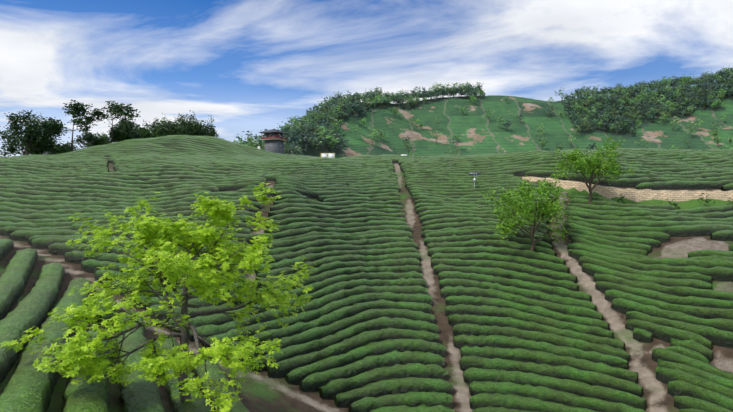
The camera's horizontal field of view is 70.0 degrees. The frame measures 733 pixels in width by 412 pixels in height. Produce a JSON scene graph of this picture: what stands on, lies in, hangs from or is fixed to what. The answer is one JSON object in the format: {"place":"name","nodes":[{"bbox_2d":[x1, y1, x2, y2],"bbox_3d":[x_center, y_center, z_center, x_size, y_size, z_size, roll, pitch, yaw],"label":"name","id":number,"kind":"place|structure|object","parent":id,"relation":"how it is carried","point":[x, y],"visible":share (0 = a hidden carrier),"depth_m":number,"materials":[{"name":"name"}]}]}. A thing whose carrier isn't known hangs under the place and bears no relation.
{"place":"outdoors","nodes":[
{"label":"outdoors","id":0,"kind":"place"},
{"bbox_2d":[73,131,107,145],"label":"tree","id":1,"kind":"object","parent":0,"point":[89,137],"depth_m":147.76,"materials":[{"name":"green plant"}]},
{"bbox_2d":[265,133,283,153],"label":"tower","id":2,"kind":"structure","parent":0,"point":[275,147],"depth_m":230.19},
{"bbox_2d":[259,129,287,134],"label":"tower roof","id":3,"kind":"structure","parent":2,"relation":"attached to","point":[273,131],"depth_m":230.02,"materials":[{"name":"grey tile"}]},
{"bbox_2d":[261,133,286,139],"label":"tower railing","id":4,"kind":"object","parent":2,"relation":"attached to","point":[272,137],"visible":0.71,"depth_m":229.24,"materials":[{"name":"brown wood"}]},
{"bbox_2d":[0,79,732,411],"bbox_3d":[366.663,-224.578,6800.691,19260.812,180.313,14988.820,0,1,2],"label":"ground","id":5,"kind":"structure","parent":0,"point":[261,391],"depth_m":414.59,"materials":[{"name":"green plant"}]},
{"bbox_2d":[0,110,58,156],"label":"tree","id":6,"kind":"object","parent":5,"relation":"on","point":[27,125],"depth_m":123.67,"materials":[{"name":"green plant"}]},
{"bbox_2d":[16,128,69,154],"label":"ridge tree","id":7,"kind":"object","parent":5,"relation":"on","point":[38,152],"depth_m":128.81,"materials":[{"name":"green plant"}]},
{"bbox_2d":[35,117,66,154],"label":"tree","id":8,"kind":"object","parent":5,"relation":"on","point":[50,124],"depth_m":128.97,"materials":[{"name":"green plant"}]},
{"bbox_2d":[47,137,79,154],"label":"ridge tree","id":9,"kind":"object","parent":5,"relation":"on","point":[68,145],"visible":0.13,"depth_m":140.90,"materials":[{"name":"green plant"}]},
{"bbox_2d":[41,100,97,151],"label":"tree","id":10,"kind":"object","parent":5,"relation":"on","point":[75,109],"depth_m":132.87,"materials":[{"name":"green plant"}]},
{"bbox_2d":[79,132,110,149],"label":"ridge tree","id":11,"kind":"object","parent":5,"relation":"on","point":[105,141],"visible":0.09,"depth_m":150.76,"materials":[{"name":"green plant"}]},
{"bbox_2d":[87,100,140,142],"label":"tree","id":12,"kind":"object","parent":5,"relation":"on","point":[116,109],"depth_m":139.11,"materials":[{"name":"green plant"}]},
{"bbox_2d":[105,121,142,142],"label":"ridge tree","id":13,"kind":"object","parent":5,"relation":"on","point":[120,133],"depth_m":140.30,"materials":[{"name":"green plant"}]},
{"bbox_2d":[116,118,150,132],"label":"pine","id":14,"kind":"object","parent":5,"relation":"on","point":[126,120],"visible":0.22,"depth_m":150.28,"materials":[{"name":"green plant"}]},
{"bbox_2d":[132,127,161,138],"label":"ridge tree","id":15,"kind":"object","parent":5,"relation":"on","point":[146,133],"visible":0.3,"depth_m":150.15,"materials":[{"name":"green plant"}]},
{"bbox_2d":[0,182,313,411],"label":"tree","id":16,"kind":"object","parent":5,"relation":"on","point":[153,231],"depth_m":21.56,"materials":[{"name":"green plant"}]},
{"bbox_2d":[143,117,179,135],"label":"ridge tree","id":17,"kind":"object","parent":5,"relation":"on","point":[153,126],"depth_m":168.37,"materials":[{"name":"green plant"}]},
{"bbox_2d":[150,113,186,136],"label":"ridge tree","id":18,"kind":"object","parent":5,"relation":"on","point":[169,128],"depth_m":168.50,"materials":[{"name":"green plant"}]},
{"bbox_2d":[161,110,200,135],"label":"ridge tree","id":19,"kind":"object","parent":5,"relation":"on","point":[181,119],"depth_m":165.64,"materials":[{"name":"green plant"}]},
{"bbox_2d":[163,115,215,135],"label":"ridge tree","id":20,"kind":"object","parent":5,"relation":"on","point":[196,123],"depth_m":169.73,"materials":[{"name":"green plant"}]},
{"bbox_2d":[184,120,234,142],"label":"ridge tree","id":21,"kind":"object","parent":5,"relation":"on","point":[212,131],"depth_m":168.00,"materials":[{"name":"green plant"}]},
{"bbox_2d":[233,139,249,145],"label":"forest tree","id":22,"kind":"object","parent":5,"relation":"on","point":[240,142],"visible":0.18,"depth_m":312.39,"materials":[{"name":"green plant"}]},
{"bbox_2d":[236,131,262,143],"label":"forest tree","id":23,"kind":"object","parent":5,"relation":"on","point":[251,134],"visible":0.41,"depth_m":341.44,"materials":[{"name":"green plant"}]},
{"bbox_2d":[241,134,260,144],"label":"forest tree","id":24,"kind":"object","parent":5,"relation":"on","point":[247,141],"visible":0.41,"depth_m":334.73,"materials":[{"name":"green plant"}]},
{"bbox_2d":[246,136,264,149],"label":"forest tree","id":25,"kind":"object","parent":5,"relation":"on","point":[263,144],"visible":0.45,"depth_m":329.19,"materials":[{"name":"green plant"}]},
{"bbox_2d":[251,142,264,149],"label":"forest tree","id":26,"kind":"object","parent":5,"relation":"on","point":[257,145],"visible":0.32,"depth_m":330.72,"materials":[{"name":"green plant"}]},
{"bbox_2d":[277,121,295,131],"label":"forest tree","id":27,"kind":"object","parent":5,"relation":"on","point":[287,127],"visible":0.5,"depth_m":408.46,"materials":[{"name":"green plant"}]},
{"bbox_2d":[284,134,294,145],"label":"forest tree","id":28,"kind":"object","parent":5,"relation":"on","point":[290,141],"visible":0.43,"depth_m":376.74,"materials":[{"name":"green plant"}]},
{"bbox_2d":[284,143,299,154],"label":"forest tree","id":29,"kind":"object","parent":5,"relation":"on","point":[291,149],"visible":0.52,"depth_m":341.45,"materials":[{"name":"green plant"}]},
{"bbox_2d":[286,116,298,126],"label":"forest tree","id":30,"kind":"object","parent":5,"relation":"on","point":[295,122],"visible":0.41,"depth_m":431.52,"materials":[{"name":"green plant"}]},
{"bbox_2d":[288,132,301,143],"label":"forest tree","id":31,"kind":"object","parent":5,"relation":"on","point":[295,139],"visible":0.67,"depth_m":388.59,"materials":[{"name":"green plant"}]},
{"bbox_2d":[285,117,304,128],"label":"forest tree","id":32,"kind":"object","parent":5,"relation":"on","point":[293,120],"visible":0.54,"depth_m":415.63,"materials":[{"name":"green plant"}]},
{"bbox_2d":[289,146,303,154],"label":"forest tree","id":33,"kind":"object","parent":5,"relation":"on","point":[301,152],"visible":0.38,"depth_m":358.76,"materials":[{"name":"green plant"}]},
{"bbox_2d":[292,122,307,132],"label":"forest tree","id":34,"kind":"object","parent":5,"relation":"on","point":[302,129],"visible":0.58,"depth_m":413.52,"materials":[{"name":"green plant"}]},
{"bbox_2d":[290,124,310,144],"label":"forest tree","id":35,"kind":"object","parent":5,"relation":"on","point":[301,131],"visible":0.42,"depth_m":415.19,"materials":[{"name":"green plant"}]},
{"bbox_2d":[297,133,310,150],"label":"forest tree","id":36,"kind":"object","parent":5,"relation":"on","point":[303,144],"visible":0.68,"depth_m":394.97,"materials":[{"name":"green plant"}]},
{"bbox_2d":[301,134,317,153],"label":"forest tree","id":37,"kind":"object","parent":5,"relation":"on","point":[309,138],"visible":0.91,"depth_m":398.91,"materials":[{"name":"green plant"}]},
{"bbox_2d":[307,142,316,153],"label":"forest tree","id":38,"kind":"object","parent":5,"relation":"on","point":[315,146],"visible":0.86,"depth_m":402.00,"materials":[{"name":"green plant"}]},
{"bbox_2d":[306,111,318,121],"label":"forest tree","id":39,"kind":"object","parent":5,"relation":"on","point":[312,118],"visible":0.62,"depth_m":488.54,"materials":[{"name":"green plant"}]},
{"bbox_2d":[309,120,318,133],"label":"forest tree","id":40,"kind":"object","parent":5,"relation":"on","point":[313,126],"visible":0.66,"depth_m":449.26,"materials":[{"name":"green plant"}]},
{"bbox_2d":[310,135,321,148],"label":"forest tree","id":41,"kind":"object","parent":5,"relation":"on","point":[316,141],"visible":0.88,"depth_m":399.91,"materials":[{"name":"green plant"}]},
{"bbox_2d":[310,133,325,149],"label":"forest tree","id":42,"kind":"object","parent":5,"relation":"on","point":[318,139],"visible":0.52,"depth_m":409.05,"materials":[{"name":"green plant"}]},
{"bbox_2d":[311,139,324,154],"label":"forest tree","id":43,"kind":"object","parent":5,"relation":"on","point":[319,147],"visible":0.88,"depth_m":405.14,"materials":[{"name":"green plant"}]},
{"bbox_2d":[314,101,326,113],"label":"forest tree","id":44,"kind":"object","parent":5,"relation":"on","point":[321,109],"visible":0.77,"depth_m":515.13,"materials":[{"name":"green plant"}]},
{"bbox_2d":[315,118,332,126],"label":"forest tree","id":45,"kind":"object","parent":5,"relation":"on","point":[324,123],"visible":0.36,"depth_m":478.94,"materials":[{"name":"green plant"}]},
{"bbox_2d":[320,113,336,126],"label":"forest tree","id":46,"kind":"object","parent":5,"relation":"on","point":[330,119],"visible":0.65,"depth_m":488.50,"materials":[{"name":"green plant"}]},
{"bbox_2d":[321,135,337,151],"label":"forest tree","id":47,"kind":"object","parent":5,"relation":"on","point":[327,136],"visible":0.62,"depth_m":432.03,"materials":[{"name":"green plant"}]},
{"bbox_2d":[324,128,335,149],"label":"forest tree","id":48,"kind":"object","parent":5,"relation":"on","point":[329,134],"visible":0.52,"depth_m":439.78,"materials":[{"name":"green plant"}]},
{"bbox_2d":[327,136,338,148],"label":"forest tree","id":49,"kind":"object","parent":5,"relation":"on","point":[331,144],"visible":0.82,"depth_m":434.70,"materials":[{"name":"green plant"}]},
{"bbox_2d":[333,126,342,133],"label":"forest tree","id":50,"kind":"object","parent":5,"relation":"on","point":[336,130],"visible":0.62,"depth_m":470.81,"materials":[{"name":"green plant"}]},
{"bbox_2d":[332,133,349,153],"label":"forest tree","id":51,"kind":"object","parent":5,"relation":"on","point":[341,142],"visible":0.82,"depth_m":447.01,"materials":[{"name":"green plant"}]},
{"bbox_2d":[344,99,355,109],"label":"forest tree","id":52,"kind":"object","parent":5,"relation":"on","point":[351,105],"visible":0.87,"depth_m":549.10,"materials":[{"name":"green plant"}]},
{"bbox_2d":[0,135,732,411],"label":"tea hedges","id":53,"kind":"object","parent":5,"relation":"on","point":[532,332],"visible":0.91,"depth_m":47.04,"materials":[{"name":"green plant"}]},
{"bbox_2d":[367,128,379,143],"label":"forest tree","id":54,"kind":"object","parent":5,"relation":"on","point":[373,134],"visible":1,"depth_m":501.15,"materials":[{"name":"green plant"}]},
{"bbox_2d":[370,129,380,141],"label":"forest tree","id":55,"kind":"object","parent":5,"relation":"on","point":[377,130],"visible":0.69,"depth_m":519.51,"materials":[{"name":"green plant"}]},
{"bbox_2d":[391,106,399,114],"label":"forest tree","id":56,"kind":"object","parent":5,"relation":"on","point":[395,110],"visible":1,"depth_m":591.33,"materials":[{"name":"green plant"}]},
{"bbox_2d":[399,135,411,146],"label":"forest tree","id":57,"kind":"object","parent":5,"relation":"on","point":[406,137],"visible":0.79,"depth_m":534.87,"materials":[{"name":"green plant"}]},
{"bbox_2d":[431,128,441,144],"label":"forest tree","id":58,"kind":"object","parent":5,"relation":"on","point":[436,135],"visible":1,"depth_m":553.27,"materials":[{"name":"green plant"}]},
{"bbox_2d":[451,134,460,145],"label":"forest tree","id":59,"kind":"object","parent":5,"relation":"on","point":[453,142],"visible":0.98,"depth_m":540.84,"materials":[{"name":"green plant"}]},
{"bbox_2d":[457,89,465,98],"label":"forest tree","id":60,"kind":"object","parent":5,"relation":"on","point":[461,92],"visible":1,"depth_m":656.07,"materials":[{"name":"green plant"}]},
{"bbox_2d":[466,87,477,97],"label":"forest tree","id":61,"kind":"object","parent":5,"relation":"on","point":[475,93],"visible":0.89,"depth_m":646.29,"materials":[{"name":"green plant"}]},
{"bbox_2d":[468,95,476,102],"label":"forest tree","id":62,"kind":"object","parent":5,"relation":"on","point":[472,98],"visible":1,"depth_m":638.01,"materials":[{"name":"green plant"}]},
{"bbox_2d":[502,120,511,127],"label":"forest tree","id":63,"kind":"object","parent":5,"relation":"on","point":[508,124],"visible":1,"depth_m":582.54,"materials":[{"name":"green plant"}]},
{"bbox_2d":[479,164,572,250],"bbox_3d":[17.559,0.452,55.090,10.633,10.343,8.787,0,1,2],"label":"tree","id":64,"kind":"object","parent":5,"relation":"on","point":[551,207],"depth_m":54.05,"materials":[{"name":"green plant"}]},
{"bbox_2d":[536,128,545,139],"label":"forest tree","id":65,"kind":"object","parent":5,"relation":"on","point":[542,132],"visible":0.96,"depth_m":569.28,"materials":[{"name":"green plant"}]},
{"bbox_2d":[539,137,546,146],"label":"forest tree","id":66,"kind":"object","parent":5,"relation":"on","point":[543,142],"visible":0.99,"depth_m":549.87,"materials":[{"name":"green plant"}]},
{"bbox_2d":[553,192,567,236],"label":"stone steps","id":67,"kind":"structure","parent":5,"relation":"on","point":[564,199],"depth_m":61.64,"materials":[{"name":"grey"}]},
{"bbox_2d":[570,103,582,116],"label":"forest tree","id":68,"kind":"object","parent":5,"relation":"on","point":[577,107],"visible":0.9,"depth_m":623.38,"materials":[{"name":"green plant"}]},
{"bbox_2d":[580,118,589,134],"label":"forest tree","id":69,"kind":"object","parent":5,"relation":"on","point":[585,124],"visible":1,"depth_m":588.93,"materials":[{"name":"green plant"}]},
{"bbox_2d":[587,141,597,148],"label":"forest tree","id":70,"kind":"object","parent":5,"relation":"on","point":[593,146],"visible":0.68,"depth_m":547.53,"materials":[{"name":"green plant"}]},
{"bbox_2d":[551,134,634,203],"bbox_3d":[26.310,-3.855,60.943,7.910,8.772,8.770,0,1,2],"label":"tree","id":71,"kind":"object","parent":5,"relation":"on","point":[592,163],"depth_m":60.34,"materials":[{"name":"green plant"}]},
{"bbox_2d":[591,91,605,100],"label":"forest tree","id":72,"kind":"object","parent":5,"relation":"on","point":[597,96],"visible":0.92,"depth_m":644.88,"materials":[{"name":"green plant"}]},
{"bbox_2d":[601,118,609,127],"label":"forest tree","id":73,"kind":"object","parent":5,"relation":"on","point":[605,124],"visible":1,"depth_m":592.69,"materials":[{"name":"green plant"}]},
{"bbox_2d":[603,113,614,121],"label":"forest tree","id":74,"kind":"object","parent":5,"relation":"on","point":[610,118],"visible":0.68,"depth_m":605.74,"materials":[{"name":"green plant"}]},
{"bbox_2d":[605,94,617,106],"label":"forest tree","id":75,"kind":"object","parent":5,"relation":"on","point":[614,99],"visible":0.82,"depth_m":634.27,"materials":[{"name":"green plant"}]},
{"bbox_2d":[608,98,621,106],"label":"forest tree","id":76,"kind":"object","parent":5,"relation":"on","point":[618,101],"visible":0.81,"depth_m":631.47,"materials":[{"name":"green plant"}]},
{"bbox_2d":[612,114,625,125],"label":"forest tree","id":77,"kind":"object","parent":5,"relation":"on","point":[617,118],"visible":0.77,"depth_m":599.68,"materials":[{"name":"green plant"}]},
{"bbox_2d":[522,176,732,201],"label":"dirt road","id":78,"kind":"structure","parent":5,"relation":"on","point":[635,195],"depth_m":62.77,"materials":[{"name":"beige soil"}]},
{"bbox_2d":[541,177,732,208],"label":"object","id":79,"kind":"object","parent":5,"relation":"on","point":[674,204],"visible":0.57,"depth_m":60.28,"materials":[{"name":"green plant"}]},
{"bbox_2d":[632,100,643,107],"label":"forest tree","id":80,"kind":"object","parent":5,"relation":"on","point":[638,103],"visible":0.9,"depth_m":621.45,"materials":[{"name":"green plant"}]},
{"bbox_2d":[635,90,646,98],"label":"forest tree","id":81,"kind":"object","parent":5,"relation":"on","point":[642,93],"visible":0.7,"depth_m":644.67,"materials":[{"name":"green plant"}]},
{"bbox_2d":[636,139,650,145],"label":"forest tree","id":82,"kind":"object","parent":5,"relation":"on","point":[647,142],"visible":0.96,"depth_m":549.41,"materials":[{"name":"green plant"}]},
{"bbox_2d":[645,111,655,123],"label":"forest tree","id":83,"kind":"object","parent":5,"relation":"on","point":[651,115],"visible":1,"depth_m":602.48,"materials":[{"name":"green plant"}]},
{"bbox_2d":[663,95,672,107],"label":"forest tree","id":84,"kind":"object","parent":5,"relation":"on","point":[669,99],"visible":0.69,"depth_m":635.63,"materials":[{"name":"green plant"}]},
{"bbox_2d":[668,116,680,126],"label":"forest tree","id":85,"kind":"object","parent":5,"relation":"on","point":[675,121],"visible":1,"depth_m":583.96,"materials":[{"name":"green plant"}]},
{"bbox_2d":[680,74,694,84],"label":"forest tree","id":86,"kind":"object","parent":5,"relation":"on","point":[688,77],"visible":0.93,"depth_m":662.82,"materials":[{"name":"green plant"}]},
{"bbox_2d":[685,106,692,117],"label":"forest tree","id":87,"kind":"object","parent":5,"relation":"on","point":[690,110],"visible":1,"depth_m":610.59,"materials":[{"name":"green plant"}]},
{"bbox_2d":[687,124,695,132],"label":"forest tree","id":88,"kind":"object","parent":5,"relation":"on","point":[690,128],"visible":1,"depth_m":563.69,"materials":[{"name":"green plant"}]},
{"bbox_2d":[690,92,704,106],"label":"forest tree","id":89,"kind":"object","parent":5,"relation":"on","point":[695,96],"visible":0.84,"depth_m":626.49,"materials":[{"name":"green plant"}]},
{"bbox_2d":[694,119,703,127],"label":"forest tree","id":90,"kind":"object","parent":5,"relation":"on","point":[701,121],"visible":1,"depth_m":576.03,"materials":[{"name":"green plant"}]},
{"bbox_2d":[697,97,711,109],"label":"forest tree","id":91,"kind":"object","parent":5,"relation":"on","point":[708,101],"visible":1,"depth_m":618.40,"materials":[{"name":"green plant"}]},
{"bbox_2d":[711,100,717,107],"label":"bush","id":92,"kind":"object","parent":5,"relation":"on","point":[714,104],"visible":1,"depth_m":614.01,"materials":[{"name":"green plant"}]},
{"bbox_2d":[710,128,719,136],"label":"forest tree","id":93,"kind":"object","parent":5,"relation":"on","point":[714,132],"visible":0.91,"depth_m":555.02,"materials":[{"name":"green plant"}]},
{"bbox_2d":[713,136,720,143],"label":"forest tree","id":94,"kind":"object","parent":5,"relation":"on","point":[717,139],"visible":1,"depth_m":538.47,"materials":[{"name":"green plant"}]},
{"bbox_2d":[721,83,730,92],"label":"forest tree","id":95,"kind":"object","parent":5,"relation":"on","point":[723,87],"visible":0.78,"depth_m":634.06,"materials":[{"name":"green plant"}]},
{"bbox_2d":[0,0,732,156],"label":"sky","id":96,"kind":"structure","parent":0,"point":[253,66],"materials":[{"name":"blue"}]},
{"bbox_2d":[469,172,480,174],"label":"solar panel","id":97,"kind":"object","parent":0,"point":[472,173],"visible":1,"depth_m":78.17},
{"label":"notice board frame","id":98,"kind":"object","parent":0,"visible":0},
{"bbox_2d":[321,153,333,157],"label":"notice board panels","id":99,"kind":"object","parent":98,"relation":"attached to","point":[330,155],"visible":0.57,"depth_m":205.08,"materials":[{"name":"white"}]}
]}

